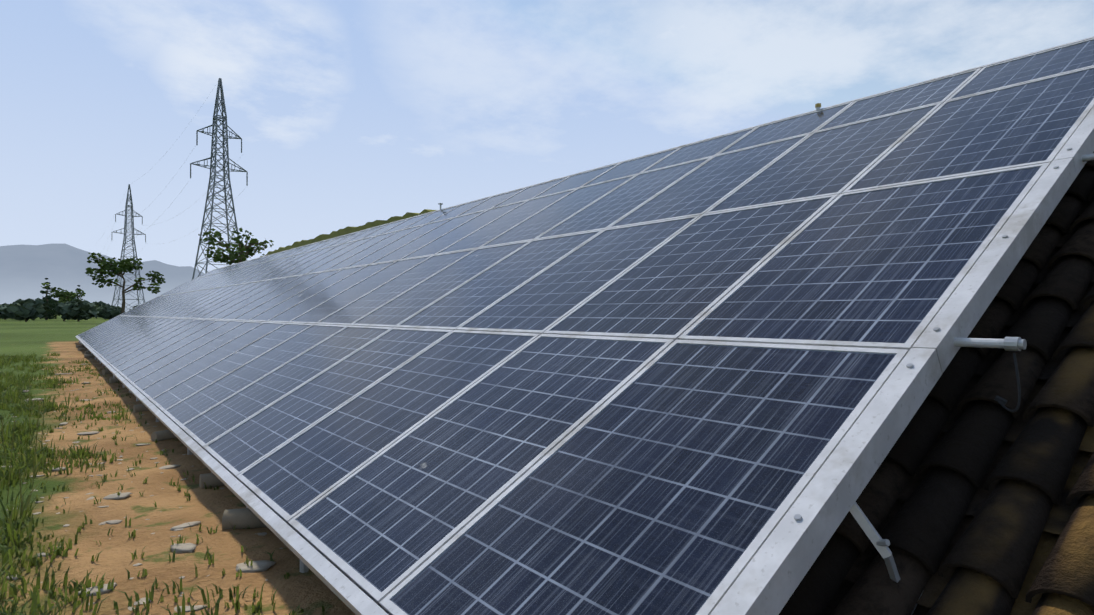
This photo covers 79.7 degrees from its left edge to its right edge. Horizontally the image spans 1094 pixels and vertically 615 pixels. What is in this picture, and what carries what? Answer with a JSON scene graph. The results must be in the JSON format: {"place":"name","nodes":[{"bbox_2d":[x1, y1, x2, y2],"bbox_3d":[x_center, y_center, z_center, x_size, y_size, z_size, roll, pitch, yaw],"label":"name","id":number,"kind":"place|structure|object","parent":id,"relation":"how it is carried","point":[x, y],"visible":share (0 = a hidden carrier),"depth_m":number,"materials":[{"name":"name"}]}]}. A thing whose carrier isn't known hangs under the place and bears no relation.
{"place":"outdoors","nodes":[
{"label":"outdoors","id":0,"kind":"place"},
{"bbox_2d":[0,314,109,356],"bbox_3d":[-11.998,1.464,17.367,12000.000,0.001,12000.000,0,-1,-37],"label":"ground","id":1,"kind":"structure","parent":0,"point":[38,336],"depth_m":38.07,"materials":[{"name":"green plant"}]},
{"bbox_2d":[39,278,59,319],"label":"conifer","id":2,"kind":"object","parent":1,"relation":"on","point":[51,313],"visible":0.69,"depth_m":119.10,"materials":[{"name":"green plant"}]},
{"bbox_2d":[41,283,85,320],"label":"tree","id":3,"kind":"object","parent":1,"relation":"on","point":[64,297],"visible":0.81,"depth_m":99.08,"materials":[{"name":"green plant"}]},
{"bbox_2d":[0,298,137,321],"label":"distant hedgerow","id":4,"kind":"object","parent":1,"relation":"on","point":[26,310],"visible":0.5,"depth_m":97.27,"materials":[{"name":"green plant"}]},
{"bbox_2d":[75,285,82,299],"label":"conifer","id":5,"kind":"object","parent":1,"relation":"on","point":[78,296],"visible":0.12,"depth_m":138.16,"materials":[{"name":"green plant"}]},
{"bbox_2d":[85,252,165,313],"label":"tree","id":6,"kind":"object","parent":1,"relation":"on","point":[112,268],"depth_m":83.78,"materials":[{"name":"green plant"}]},
{"bbox_2d":[111,184,145,309],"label":"pylon","id":7,"kind":"object","parent":1,"relation":"on","point":[131,226],"visible":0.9,"depth_m":220.88,"materials":[{"name":"metal"}]},
{"bbox_2d":[76,345,283,529],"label":"concrete blocks","id":8,"kind":"structure","parent":1,"relation":"on","point":[242,518],"depth_m":4.86,"materials":[{"name":"grey concrete"}]},
{"bbox_2d":[0,355,388,614],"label":"ground patch","id":9,"kind":"object","parent":1,"relation":"on","point":[295,590],"depth_m":3.91,"materials":[{"name":"soil"}]},
{"bbox_2d":[1,358,307,614],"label":"stones","id":10,"kind":"object","parent":9,"relation":"on","point":[261,566],"visible":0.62,"depth_m":3.78,"materials":[{"name":"grey stone"}]},
{"bbox_2d":[0,351,329,614],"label":"grass tufts and weeds","id":11,"kind":"object","parent":9,"relation":"on","point":[33,457],"visible":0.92,"depth_m":4.41,"materials":[{"name":"green plant"}]},
{"bbox_2d":[190,78,247,279],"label":"pylon","id":12,"kind":"object","parent":1,"relation":"on","point":[212,168],"visible":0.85,"depth_m":120.78,"materials":[{"name":"metal"}]},
{"bbox_2d":[68,85,245,290],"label":"power line conductors","id":13,"kind":"object","parent":12,"relation":"hanging from","point":[171,203],"visible":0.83,"depth_m":156.44,"materials":[{"name":"metal"}]},
{"bbox_2d":[198,227,273,270],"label":"tree","id":14,"kind":"object","parent":1,"relation":"on","point":[240,255],"visible":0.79,"depth_m":55.26,"materials":[{"name":"green plant"}]},
{"bbox_2d":[75,36,1093,614],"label":"solar panels","id":15,"kind":"object","parent":1,"relation":"on","point":[699,378],"visible":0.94,"depth_m":3.49,"materials":[{"name":"glass"}]},
{"bbox_2d":[438,103,820,209],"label":"clamps","id":16,"kind":"object","parent":15,"relation":"on","point":[817,106],"visible":0.92,"depth_m":6.85,"materials":[{"name":"metal"}]},
{"bbox_2d":[0,244,203,311],"bbox_3d":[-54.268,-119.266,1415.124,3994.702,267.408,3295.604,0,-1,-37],"label":"distant hills","id":17,"kind":"structure","parent":0,"point":[26,271],"depth_m":2107.45,"materials":[{"name":"grey"}]},
{"bbox_2d":[260,209,435,256],"bbox_3d":[-3.565,-0.403,22.953,8.750,3.822,15.900,0,-1,-37],"label":"hedge","id":18,"kind":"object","parent":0,"point":[341,232],"depth_m":18.62,"materials":[{"name":"green plant"}]},
{"bbox_2d":[0,0,1093,273],"label":"sky","id":19,"kind":"structure","parent":0,"point":[352,113],"materials":[{"name":"blue"}]},
{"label":"roof deck walls","id":20,"kind":"object","parent":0,"visible":0},
{"bbox_2d":[779,152,1093,614],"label":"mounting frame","id":21,"kind":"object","parent":20,"relation":"on","point":[975,498],"depth_m":2.18,"materials":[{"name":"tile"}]},
{"bbox_2d":[849,153,1093,614],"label":"array end brackets","id":22,"kind":"object","parent":21,"relation":"attached to","point":[880,544],"visible":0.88,"depth_m":2.21,"materials":[{"name":"metal"}]}
]}

